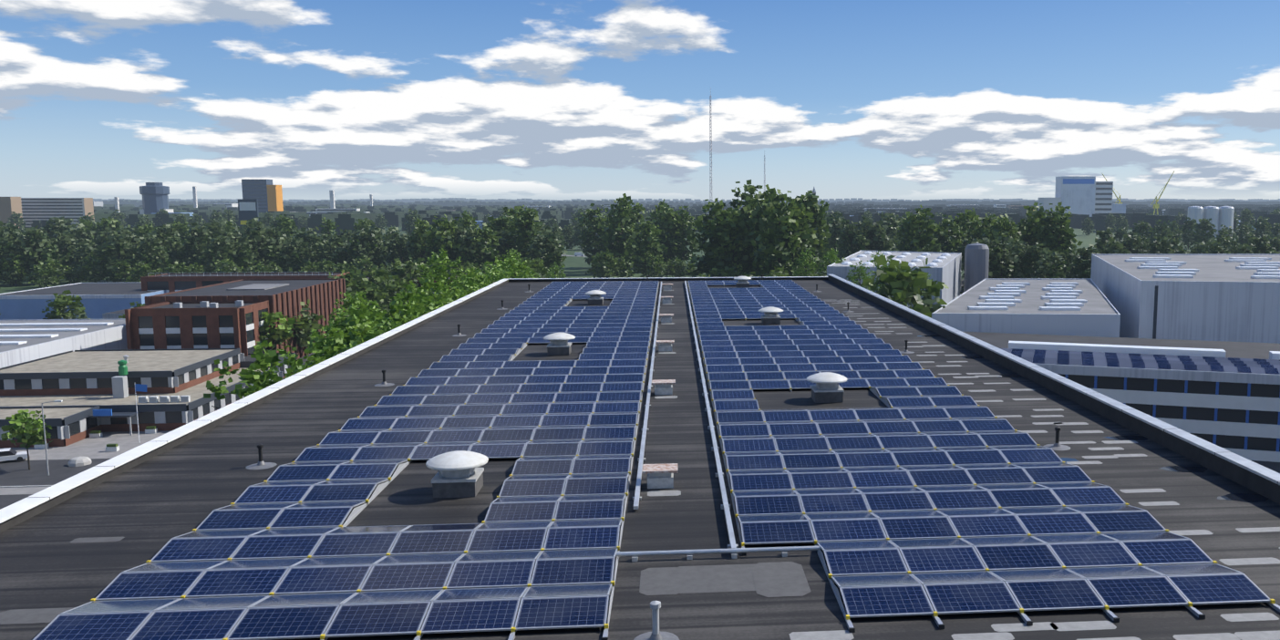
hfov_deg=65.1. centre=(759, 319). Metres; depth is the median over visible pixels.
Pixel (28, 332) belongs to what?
halls
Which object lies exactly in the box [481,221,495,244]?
tree
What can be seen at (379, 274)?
tree
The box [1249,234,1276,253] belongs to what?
tree
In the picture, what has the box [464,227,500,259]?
tree
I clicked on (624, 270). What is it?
tree
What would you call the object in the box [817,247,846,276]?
tree
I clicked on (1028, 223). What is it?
tree
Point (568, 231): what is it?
tree
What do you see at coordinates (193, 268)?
tree
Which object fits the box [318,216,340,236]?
tree
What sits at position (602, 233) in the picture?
tree
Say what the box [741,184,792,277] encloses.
tree
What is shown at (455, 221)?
tree
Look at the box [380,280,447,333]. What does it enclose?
tree
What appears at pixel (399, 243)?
tree
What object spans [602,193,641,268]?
tree
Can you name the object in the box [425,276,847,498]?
roof vents
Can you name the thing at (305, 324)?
tree
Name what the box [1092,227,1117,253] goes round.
tree
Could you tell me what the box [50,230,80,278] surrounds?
tree
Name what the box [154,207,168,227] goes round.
tree
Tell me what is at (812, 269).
tree
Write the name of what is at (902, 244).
tree
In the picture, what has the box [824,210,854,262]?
tree
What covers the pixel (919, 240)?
tree
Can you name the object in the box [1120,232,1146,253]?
tree
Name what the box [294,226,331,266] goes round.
tree
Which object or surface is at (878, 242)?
tree
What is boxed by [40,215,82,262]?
tree
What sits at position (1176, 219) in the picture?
tree
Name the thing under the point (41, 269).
tree
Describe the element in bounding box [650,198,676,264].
tree
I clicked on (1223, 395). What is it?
office
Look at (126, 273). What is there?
tree
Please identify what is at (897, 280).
tree
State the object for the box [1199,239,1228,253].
tree
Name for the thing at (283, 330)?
tree
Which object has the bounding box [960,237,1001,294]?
tree
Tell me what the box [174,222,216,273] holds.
tree
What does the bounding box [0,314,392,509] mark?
ground
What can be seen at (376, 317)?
tree
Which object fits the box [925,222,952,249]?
tree
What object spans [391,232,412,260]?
tree
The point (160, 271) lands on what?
tree
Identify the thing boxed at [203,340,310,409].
tree
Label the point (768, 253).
tree
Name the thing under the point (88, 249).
tree
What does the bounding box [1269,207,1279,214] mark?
tree
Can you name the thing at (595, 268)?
tree
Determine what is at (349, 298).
tree
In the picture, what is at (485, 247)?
tree
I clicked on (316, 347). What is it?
tree
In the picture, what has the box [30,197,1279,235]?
treelines
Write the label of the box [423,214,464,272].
tree
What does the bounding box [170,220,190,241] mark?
tree
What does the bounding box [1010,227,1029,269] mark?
tree
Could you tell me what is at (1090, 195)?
skyline
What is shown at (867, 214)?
tree
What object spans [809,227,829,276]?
tree
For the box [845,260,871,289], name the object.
tree
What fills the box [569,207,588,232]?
tree
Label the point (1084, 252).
tree
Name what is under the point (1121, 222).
tree
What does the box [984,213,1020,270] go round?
tree
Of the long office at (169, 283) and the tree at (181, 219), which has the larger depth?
the tree at (181, 219)
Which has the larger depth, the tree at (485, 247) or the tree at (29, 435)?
the tree at (485, 247)
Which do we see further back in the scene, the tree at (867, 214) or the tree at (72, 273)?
the tree at (867, 214)
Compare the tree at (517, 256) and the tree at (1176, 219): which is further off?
the tree at (1176, 219)
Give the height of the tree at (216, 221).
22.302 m
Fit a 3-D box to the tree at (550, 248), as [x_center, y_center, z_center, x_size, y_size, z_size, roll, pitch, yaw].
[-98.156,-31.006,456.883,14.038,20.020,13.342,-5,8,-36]
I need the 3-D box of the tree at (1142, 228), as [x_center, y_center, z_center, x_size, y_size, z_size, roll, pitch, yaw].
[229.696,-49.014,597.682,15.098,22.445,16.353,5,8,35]
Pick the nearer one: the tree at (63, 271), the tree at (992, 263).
the tree at (992, 263)
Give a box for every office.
[124,278,346,359]
[140,271,459,314]
[963,331,1279,462]
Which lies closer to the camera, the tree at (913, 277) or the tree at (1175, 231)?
the tree at (913, 277)
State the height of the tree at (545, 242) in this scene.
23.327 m
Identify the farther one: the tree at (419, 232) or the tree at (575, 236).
the tree at (575, 236)
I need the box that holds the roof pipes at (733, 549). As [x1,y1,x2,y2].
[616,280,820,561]
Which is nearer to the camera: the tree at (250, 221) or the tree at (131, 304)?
the tree at (131, 304)
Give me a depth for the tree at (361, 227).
470.10 m
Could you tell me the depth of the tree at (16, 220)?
917.55 m
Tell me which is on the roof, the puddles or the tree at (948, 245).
the puddles
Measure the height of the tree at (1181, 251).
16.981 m
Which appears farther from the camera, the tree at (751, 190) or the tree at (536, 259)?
the tree at (536, 259)
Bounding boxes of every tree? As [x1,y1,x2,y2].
[0,220,37,285]
[0,223,22,273]
[0,252,30,286]
[0,265,22,286]
[0,409,52,469]
[2,211,26,235]
[13,225,59,285]
[25,261,59,288]
[27,244,69,283]
[37,259,68,286]
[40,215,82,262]
[41,289,91,319]
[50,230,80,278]
[59,216,74,229]
[62,266,88,283]
[64,223,95,268]
[69,238,103,282]
[75,212,97,229]
[76,216,98,250]
[76,254,108,282]
[90,227,114,250]
[94,231,139,282]
[95,216,121,234]
[102,225,138,258]
[107,208,127,227]
[111,224,150,278]
[112,258,138,282]
[118,301,144,318]
[128,260,155,282]
[130,233,172,274]
[131,214,154,235]
[133,223,156,236]
[150,222,185,269]
[150,267,172,275]
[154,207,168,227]
[165,261,193,273]
[170,213,195,237]
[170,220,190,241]
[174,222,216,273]
[184,262,205,273]
[185,213,206,228]
[195,233,242,273]
[201,221,232,259]
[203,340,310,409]
[206,209,227,227]
[208,216,222,224]
[210,258,231,273]
[213,259,242,273]
[218,217,234,229]
[218,224,256,272]
[222,207,239,227]
[223,219,239,232]
[234,226,251,242]
[240,220,278,272]
[241,216,265,237]
[241,258,272,272]
[256,225,288,272]
[258,211,275,229]
[258,310,295,350]
[259,261,282,272]
[268,213,289,237]
[271,214,298,240]
[275,237,314,271]
[278,233,295,271]
[278,322,357,374]
[286,227,315,262]
[287,299,325,347]
[288,267,307,271]
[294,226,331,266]
[297,215,308,231]
[299,259,320,271]
[309,300,400,361]
[314,231,355,270]
[315,232,335,256]
[315,258,338,272]
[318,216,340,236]
[324,296,402,357]
[327,269,379,310]
[329,289,378,332]
[334,228,354,253]
[334,260,358,275]
[342,228,381,271]
[346,279,392,319]
[350,217,375,232]
[350,220,388,261]
[352,226,393,268]
[353,258,378,276]
[362,265,402,313]
[374,214,388,231]
[374,293,423,332]
[377,275,411,319]
[378,261,398,276]
[380,227,406,265]
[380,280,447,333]
[384,234,410,270]
[386,257,433,302]
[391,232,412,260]
[402,208,423,235]
[404,218,437,263]
[404,235,429,265]
[410,272,466,311]
[414,247,464,300]
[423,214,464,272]
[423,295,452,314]
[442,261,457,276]
[442,267,492,297]
[443,216,466,239]
[445,222,483,270]
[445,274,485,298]
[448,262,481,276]
[456,209,480,259]
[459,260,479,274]
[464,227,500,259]
[468,222,502,273]
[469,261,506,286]
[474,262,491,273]
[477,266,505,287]
[480,213,495,229]
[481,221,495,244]
[484,213,519,254]
[485,253,535,278]
[485,257,535,278]
[487,205,529,254]
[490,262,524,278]
[491,229,524,267]
[498,247,521,268]
[504,206,544,266]
[513,228,535,259]
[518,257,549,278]
[521,257,545,269]
[526,227,568,278]
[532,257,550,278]
[538,219,550,227]
[539,229,565,270]
[545,216,558,234]
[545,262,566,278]
[549,224,567,246]
[561,223,575,249]
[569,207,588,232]
[571,220,588,249]
[574,203,607,267]
[585,252,603,278]
[591,248,623,278]
[598,212,629,266]
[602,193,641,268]
[608,255,634,278]
[622,201,650,268]
[629,216,668,277]
[632,249,659,277]
[642,210,651,224]
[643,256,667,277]
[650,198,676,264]
[650,203,684,268]
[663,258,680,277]
[665,206,699,268]
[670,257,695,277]
[687,197,736,277]
[694,205,753,277]
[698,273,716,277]
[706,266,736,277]
[711,209,754,275]
[719,179,763,273]
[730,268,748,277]
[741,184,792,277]
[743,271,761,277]
[750,188,809,277]
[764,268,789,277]
[772,200,819,275]
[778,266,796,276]
[792,190,833,276]
[792,247,817,276]
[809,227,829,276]
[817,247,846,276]
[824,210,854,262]
[836,220,870,259]
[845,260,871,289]
[854,216,892,252]
[859,209,874,231]
[862,255,949,318]
[865,219,895,250]
[867,250,883,263]
[870,256,892,300]
[871,211,901,251]
[887,212,902,241]
[893,211,926,251]
[901,204,944,252]
[908,274,932,308]
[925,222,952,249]
[932,214,968,270]
[949,208,975,270]
[957,207,981,263]
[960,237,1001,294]
[963,217,985,245]
[972,213,1017,258]
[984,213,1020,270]
[988,236,1021,278]
[999,237,1031,278]
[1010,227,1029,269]
[1012,202,1058,261]
[1016,242,1049,278]
[1029,212,1066,276]
[1030,247,1071,278]
[1032,201,1082,272]
[1052,247,1084,278]
[1068,244,1100,278]
[1081,216,1094,235]
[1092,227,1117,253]
[1093,238,1131,253]
[1104,213,1116,232]
[1114,226,1132,242]
[1115,213,1128,232]
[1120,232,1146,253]
[1127,219,1152,243]
[1133,232,1151,253]
[1145,219,1178,253]
[1146,235,1178,253]
[1158,219,1184,247]
[1164,235,1182,253]
[1167,247,1192,253]
[1174,211,1186,225]
[1178,216,1197,248]
[1186,241,1209,253]
[1190,217,1217,249]
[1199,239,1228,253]
[1212,230,1239,253]
[1214,224,1238,245]
[1232,221,1254,245]
[1232,244,1253,253]
[1233,212,1238,230]
[1237,207,1255,230]
[1237,237,1259,251]
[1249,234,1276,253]
[1251,216,1273,240]
[1268,237,1279,253]
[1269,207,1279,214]
[1269,222,1279,241]
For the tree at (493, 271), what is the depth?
144.28 m
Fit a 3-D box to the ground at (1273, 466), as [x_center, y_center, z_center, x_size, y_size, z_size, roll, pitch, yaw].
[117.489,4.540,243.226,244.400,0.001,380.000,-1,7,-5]
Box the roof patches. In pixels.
[0,302,1279,639]
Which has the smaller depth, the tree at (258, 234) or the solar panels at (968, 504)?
the solar panels at (968, 504)
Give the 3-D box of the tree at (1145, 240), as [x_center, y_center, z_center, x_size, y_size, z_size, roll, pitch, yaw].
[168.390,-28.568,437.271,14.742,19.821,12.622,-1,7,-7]
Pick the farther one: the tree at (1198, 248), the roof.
the tree at (1198, 248)
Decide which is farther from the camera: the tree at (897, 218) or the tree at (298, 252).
the tree at (897, 218)
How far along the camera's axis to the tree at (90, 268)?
393.45 m
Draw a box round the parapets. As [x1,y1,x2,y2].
[0,274,1279,532]
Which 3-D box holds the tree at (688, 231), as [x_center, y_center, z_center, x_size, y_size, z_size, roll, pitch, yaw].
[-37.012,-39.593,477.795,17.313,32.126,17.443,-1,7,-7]
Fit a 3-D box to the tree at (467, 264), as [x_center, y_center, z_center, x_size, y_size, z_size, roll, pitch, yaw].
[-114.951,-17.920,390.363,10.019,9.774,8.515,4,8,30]
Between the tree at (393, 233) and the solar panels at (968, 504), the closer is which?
the solar panels at (968, 504)
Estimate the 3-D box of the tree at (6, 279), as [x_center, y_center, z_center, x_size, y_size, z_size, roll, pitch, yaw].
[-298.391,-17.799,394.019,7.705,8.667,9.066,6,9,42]
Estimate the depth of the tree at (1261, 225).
695.56 m
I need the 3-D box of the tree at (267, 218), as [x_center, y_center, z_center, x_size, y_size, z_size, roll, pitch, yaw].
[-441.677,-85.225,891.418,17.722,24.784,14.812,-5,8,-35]
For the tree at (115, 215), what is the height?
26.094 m
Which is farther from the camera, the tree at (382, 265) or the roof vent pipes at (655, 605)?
the tree at (382, 265)
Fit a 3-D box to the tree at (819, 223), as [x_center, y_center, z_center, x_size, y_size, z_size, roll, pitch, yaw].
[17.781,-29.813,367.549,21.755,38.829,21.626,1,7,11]
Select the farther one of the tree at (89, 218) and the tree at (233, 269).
the tree at (89, 218)
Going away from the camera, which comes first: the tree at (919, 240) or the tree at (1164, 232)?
the tree at (919, 240)
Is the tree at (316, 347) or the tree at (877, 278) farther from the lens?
the tree at (877, 278)
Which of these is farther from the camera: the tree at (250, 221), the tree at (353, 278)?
the tree at (250, 221)
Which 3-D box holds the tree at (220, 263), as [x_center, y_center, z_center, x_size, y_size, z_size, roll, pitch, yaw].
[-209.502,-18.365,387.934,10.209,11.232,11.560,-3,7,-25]
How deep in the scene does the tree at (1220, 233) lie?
596.54 m
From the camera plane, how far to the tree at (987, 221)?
387.33 m
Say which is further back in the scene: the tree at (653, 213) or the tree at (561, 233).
the tree at (561, 233)
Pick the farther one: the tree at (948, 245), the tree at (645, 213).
the tree at (645, 213)
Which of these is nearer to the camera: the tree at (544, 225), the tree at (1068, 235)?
the tree at (1068, 235)
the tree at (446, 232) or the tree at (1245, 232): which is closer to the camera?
the tree at (446, 232)
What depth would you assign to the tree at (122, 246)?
395.67 m
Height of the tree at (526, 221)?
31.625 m
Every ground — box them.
[0,226,1279,293]
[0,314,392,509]
[960,278,1279,473]
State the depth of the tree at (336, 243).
410.64 m
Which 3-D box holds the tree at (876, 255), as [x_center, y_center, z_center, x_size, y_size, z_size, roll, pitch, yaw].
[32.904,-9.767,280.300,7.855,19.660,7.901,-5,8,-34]
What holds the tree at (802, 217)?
on the ground at (1273, 466)
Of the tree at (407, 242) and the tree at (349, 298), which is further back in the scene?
the tree at (407, 242)
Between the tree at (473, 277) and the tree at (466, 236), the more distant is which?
the tree at (466, 236)
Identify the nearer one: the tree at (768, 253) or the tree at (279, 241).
the tree at (768, 253)
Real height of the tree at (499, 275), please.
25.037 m
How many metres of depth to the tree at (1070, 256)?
337.92 m
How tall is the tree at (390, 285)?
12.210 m
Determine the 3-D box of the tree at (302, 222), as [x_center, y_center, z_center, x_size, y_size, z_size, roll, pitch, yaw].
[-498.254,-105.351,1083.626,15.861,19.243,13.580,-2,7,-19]
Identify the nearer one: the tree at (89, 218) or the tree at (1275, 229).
the tree at (1275, 229)
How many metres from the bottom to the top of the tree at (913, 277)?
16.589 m
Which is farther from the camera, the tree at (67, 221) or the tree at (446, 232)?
the tree at (67, 221)
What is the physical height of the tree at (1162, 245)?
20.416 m
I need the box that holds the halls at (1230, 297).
[826,242,1279,343]
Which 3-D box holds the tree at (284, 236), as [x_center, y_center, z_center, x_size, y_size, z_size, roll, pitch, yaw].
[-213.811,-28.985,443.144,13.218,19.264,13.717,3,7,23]
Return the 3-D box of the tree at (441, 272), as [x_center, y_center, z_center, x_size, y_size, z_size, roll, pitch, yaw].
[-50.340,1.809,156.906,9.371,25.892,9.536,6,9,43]
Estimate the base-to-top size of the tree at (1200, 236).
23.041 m
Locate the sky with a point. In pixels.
(104, 99)
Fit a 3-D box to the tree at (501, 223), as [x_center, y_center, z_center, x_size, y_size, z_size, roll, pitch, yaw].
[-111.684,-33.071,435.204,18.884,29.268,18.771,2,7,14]
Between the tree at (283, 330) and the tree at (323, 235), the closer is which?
the tree at (283, 330)
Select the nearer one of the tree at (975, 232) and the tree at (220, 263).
the tree at (220, 263)
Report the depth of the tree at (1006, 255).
328.13 m
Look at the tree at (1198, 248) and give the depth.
413.01 m
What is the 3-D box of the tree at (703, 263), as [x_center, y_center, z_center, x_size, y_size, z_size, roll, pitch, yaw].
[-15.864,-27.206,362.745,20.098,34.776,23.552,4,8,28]
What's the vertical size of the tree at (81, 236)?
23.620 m
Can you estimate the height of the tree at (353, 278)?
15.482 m
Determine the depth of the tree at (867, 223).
452.43 m
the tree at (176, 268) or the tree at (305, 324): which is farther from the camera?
the tree at (176, 268)
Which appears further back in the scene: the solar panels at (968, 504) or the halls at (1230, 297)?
the halls at (1230, 297)
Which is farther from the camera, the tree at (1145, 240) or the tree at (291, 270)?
the tree at (1145, 240)
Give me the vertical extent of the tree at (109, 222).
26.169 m
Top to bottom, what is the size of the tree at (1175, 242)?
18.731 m
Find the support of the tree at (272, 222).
on the ground at (576, 267)
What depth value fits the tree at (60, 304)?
243.77 m
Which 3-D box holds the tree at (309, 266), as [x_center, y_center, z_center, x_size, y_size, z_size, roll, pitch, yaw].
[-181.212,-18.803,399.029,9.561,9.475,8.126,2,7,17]
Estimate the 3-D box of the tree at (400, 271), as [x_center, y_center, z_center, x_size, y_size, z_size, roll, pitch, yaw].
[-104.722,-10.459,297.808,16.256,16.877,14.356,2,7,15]
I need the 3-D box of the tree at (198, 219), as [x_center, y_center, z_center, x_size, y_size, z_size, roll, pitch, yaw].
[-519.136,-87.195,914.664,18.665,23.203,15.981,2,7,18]
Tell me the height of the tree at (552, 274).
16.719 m
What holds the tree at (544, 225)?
on the ground at (576, 267)
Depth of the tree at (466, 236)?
397.48 m
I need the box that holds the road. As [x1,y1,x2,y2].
[561,252,587,257]
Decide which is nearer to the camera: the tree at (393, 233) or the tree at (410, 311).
the tree at (410, 311)
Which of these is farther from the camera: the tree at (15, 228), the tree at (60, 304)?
the tree at (15, 228)
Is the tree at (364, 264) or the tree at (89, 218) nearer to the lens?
the tree at (364, 264)
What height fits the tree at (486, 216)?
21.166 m
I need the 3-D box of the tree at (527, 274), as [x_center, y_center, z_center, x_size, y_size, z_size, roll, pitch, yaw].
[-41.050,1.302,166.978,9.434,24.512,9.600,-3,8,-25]
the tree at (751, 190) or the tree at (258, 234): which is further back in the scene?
the tree at (258, 234)
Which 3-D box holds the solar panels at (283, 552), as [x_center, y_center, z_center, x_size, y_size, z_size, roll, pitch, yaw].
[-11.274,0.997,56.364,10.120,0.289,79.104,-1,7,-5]
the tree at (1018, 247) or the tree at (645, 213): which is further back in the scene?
the tree at (645, 213)
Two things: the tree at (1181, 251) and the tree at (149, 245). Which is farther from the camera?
the tree at (149, 245)
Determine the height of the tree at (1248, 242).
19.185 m
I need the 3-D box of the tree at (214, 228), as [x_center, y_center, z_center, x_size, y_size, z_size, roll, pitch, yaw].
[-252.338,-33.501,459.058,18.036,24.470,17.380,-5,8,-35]
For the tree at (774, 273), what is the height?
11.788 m
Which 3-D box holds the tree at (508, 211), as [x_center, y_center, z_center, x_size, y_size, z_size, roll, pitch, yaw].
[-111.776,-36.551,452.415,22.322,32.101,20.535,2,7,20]
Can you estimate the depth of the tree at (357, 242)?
409.73 m
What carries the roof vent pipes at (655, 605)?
on the roof
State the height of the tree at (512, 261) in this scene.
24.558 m
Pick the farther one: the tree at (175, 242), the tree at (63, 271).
the tree at (175, 242)
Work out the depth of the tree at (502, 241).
420.89 m
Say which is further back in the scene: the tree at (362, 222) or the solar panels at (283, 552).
the tree at (362, 222)
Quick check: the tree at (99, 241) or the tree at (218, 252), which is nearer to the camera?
the tree at (218, 252)
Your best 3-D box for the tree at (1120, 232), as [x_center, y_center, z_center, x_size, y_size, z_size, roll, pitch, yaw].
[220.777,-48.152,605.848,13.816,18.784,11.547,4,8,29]
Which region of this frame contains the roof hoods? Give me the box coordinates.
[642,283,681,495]
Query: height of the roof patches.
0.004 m
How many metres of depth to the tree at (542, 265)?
397.04 m
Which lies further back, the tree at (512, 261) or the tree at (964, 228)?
the tree at (964, 228)
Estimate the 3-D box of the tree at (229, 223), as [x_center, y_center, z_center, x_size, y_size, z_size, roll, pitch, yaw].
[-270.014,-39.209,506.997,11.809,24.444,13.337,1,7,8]
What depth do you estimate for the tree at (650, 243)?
429.75 m
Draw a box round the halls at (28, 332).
[0,282,165,368]
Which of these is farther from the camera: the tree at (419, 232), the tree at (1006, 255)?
the tree at (419, 232)
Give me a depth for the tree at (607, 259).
407.96 m
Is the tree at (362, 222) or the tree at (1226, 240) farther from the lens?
the tree at (362, 222)
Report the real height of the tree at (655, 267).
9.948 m
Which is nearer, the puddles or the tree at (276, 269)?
the puddles
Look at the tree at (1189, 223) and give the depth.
695.20 m
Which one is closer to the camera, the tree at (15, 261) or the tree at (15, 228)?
the tree at (15, 261)
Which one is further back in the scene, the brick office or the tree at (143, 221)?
the tree at (143, 221)
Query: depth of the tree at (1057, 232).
380.70 m
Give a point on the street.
(9, 454)
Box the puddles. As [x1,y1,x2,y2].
[917,334,1268,502]
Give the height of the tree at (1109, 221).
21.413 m
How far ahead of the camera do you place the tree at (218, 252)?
399.48 m
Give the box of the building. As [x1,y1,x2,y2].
[0,348,296,451]
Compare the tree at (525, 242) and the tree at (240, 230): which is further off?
the tree at (240, 230)
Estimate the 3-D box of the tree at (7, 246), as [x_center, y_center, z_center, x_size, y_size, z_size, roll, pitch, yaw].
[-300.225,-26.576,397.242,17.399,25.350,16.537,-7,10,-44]
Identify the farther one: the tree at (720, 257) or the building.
the tree at (720, 257)
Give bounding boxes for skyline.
[0,94,1234,237]
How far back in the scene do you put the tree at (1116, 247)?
330.29 m
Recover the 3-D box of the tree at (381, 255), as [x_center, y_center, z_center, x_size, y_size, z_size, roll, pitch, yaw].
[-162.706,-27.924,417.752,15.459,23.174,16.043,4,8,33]
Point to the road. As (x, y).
(578, 254)
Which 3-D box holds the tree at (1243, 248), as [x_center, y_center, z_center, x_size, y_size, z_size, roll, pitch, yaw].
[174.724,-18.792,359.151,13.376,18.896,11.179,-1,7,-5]
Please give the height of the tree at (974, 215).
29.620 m
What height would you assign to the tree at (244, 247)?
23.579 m
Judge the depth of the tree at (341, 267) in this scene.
385.42 m
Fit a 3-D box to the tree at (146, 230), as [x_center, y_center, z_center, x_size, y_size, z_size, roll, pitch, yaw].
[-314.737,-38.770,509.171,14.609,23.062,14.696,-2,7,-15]
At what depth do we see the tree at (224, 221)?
616.46 m
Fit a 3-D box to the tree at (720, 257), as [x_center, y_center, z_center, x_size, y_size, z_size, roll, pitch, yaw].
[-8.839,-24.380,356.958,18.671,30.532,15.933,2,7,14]
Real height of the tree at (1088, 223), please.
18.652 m
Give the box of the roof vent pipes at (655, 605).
[246,275,1070,639]
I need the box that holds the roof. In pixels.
[0,279,1279,639]
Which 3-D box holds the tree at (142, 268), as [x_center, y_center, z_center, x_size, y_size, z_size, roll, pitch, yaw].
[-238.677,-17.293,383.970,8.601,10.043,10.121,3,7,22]
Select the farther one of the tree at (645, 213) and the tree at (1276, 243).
the tree at (645, 213)
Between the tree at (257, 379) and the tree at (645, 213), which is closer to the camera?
the tree at (257, 379)
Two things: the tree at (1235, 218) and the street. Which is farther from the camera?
the tree at (1235, 218)
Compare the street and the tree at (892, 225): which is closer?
the street
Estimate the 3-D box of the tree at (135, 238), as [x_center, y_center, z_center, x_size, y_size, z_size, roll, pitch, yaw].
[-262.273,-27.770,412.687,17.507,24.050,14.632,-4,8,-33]
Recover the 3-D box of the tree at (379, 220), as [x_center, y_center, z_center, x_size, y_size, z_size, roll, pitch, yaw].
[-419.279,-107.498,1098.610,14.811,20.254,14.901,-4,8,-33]
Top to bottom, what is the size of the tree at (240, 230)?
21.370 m
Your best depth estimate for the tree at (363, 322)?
84.24 m
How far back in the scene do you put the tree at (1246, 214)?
1007.92 m
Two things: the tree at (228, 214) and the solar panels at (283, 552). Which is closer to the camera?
the solar panels at (283, 552)
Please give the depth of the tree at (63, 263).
406.10 m
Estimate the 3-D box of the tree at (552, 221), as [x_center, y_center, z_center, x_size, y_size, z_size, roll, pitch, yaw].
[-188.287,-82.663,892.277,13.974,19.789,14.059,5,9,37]
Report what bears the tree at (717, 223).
on the ground at (1273, 466)
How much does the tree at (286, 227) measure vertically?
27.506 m
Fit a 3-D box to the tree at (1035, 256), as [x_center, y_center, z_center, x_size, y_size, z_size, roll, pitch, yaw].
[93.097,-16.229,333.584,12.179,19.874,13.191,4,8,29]
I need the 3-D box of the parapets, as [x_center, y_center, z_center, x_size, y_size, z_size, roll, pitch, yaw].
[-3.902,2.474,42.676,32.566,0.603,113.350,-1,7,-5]
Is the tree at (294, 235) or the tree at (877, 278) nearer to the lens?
the tree at (877, 278)
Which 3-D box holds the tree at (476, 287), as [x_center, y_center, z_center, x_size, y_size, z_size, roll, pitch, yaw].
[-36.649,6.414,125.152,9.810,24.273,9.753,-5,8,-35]
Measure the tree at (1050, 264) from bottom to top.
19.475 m
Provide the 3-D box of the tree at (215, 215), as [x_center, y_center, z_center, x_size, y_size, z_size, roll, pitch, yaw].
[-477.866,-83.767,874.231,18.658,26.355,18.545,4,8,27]
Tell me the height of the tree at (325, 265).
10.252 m
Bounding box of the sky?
[0,0,1279,201]
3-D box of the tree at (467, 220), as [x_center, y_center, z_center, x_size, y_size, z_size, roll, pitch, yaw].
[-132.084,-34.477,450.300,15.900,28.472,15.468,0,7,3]
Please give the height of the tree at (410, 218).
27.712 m
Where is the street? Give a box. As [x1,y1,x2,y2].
[0,383,253,475]
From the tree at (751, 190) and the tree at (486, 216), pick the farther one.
the tree at (486, 216)
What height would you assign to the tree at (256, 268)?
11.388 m
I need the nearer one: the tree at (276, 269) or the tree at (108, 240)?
the tree at (276, 269)
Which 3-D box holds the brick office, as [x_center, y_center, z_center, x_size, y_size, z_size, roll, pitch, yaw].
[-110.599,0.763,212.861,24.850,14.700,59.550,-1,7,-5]
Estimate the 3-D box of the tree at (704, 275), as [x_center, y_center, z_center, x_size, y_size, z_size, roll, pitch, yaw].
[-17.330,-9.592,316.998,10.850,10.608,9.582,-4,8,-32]
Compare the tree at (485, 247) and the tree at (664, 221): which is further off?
the tree at (664, 221)
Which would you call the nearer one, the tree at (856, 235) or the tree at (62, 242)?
the tree at (62, 242)
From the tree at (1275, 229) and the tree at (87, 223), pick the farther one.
the tree at (1275, 229)
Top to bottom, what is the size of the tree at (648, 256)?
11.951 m
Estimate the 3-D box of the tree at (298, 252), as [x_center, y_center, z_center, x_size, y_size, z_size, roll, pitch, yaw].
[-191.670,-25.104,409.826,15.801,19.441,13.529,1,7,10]
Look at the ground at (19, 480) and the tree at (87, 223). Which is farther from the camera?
the tree at (87, 223)
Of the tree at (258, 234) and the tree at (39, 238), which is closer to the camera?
the tree at (39, 238)

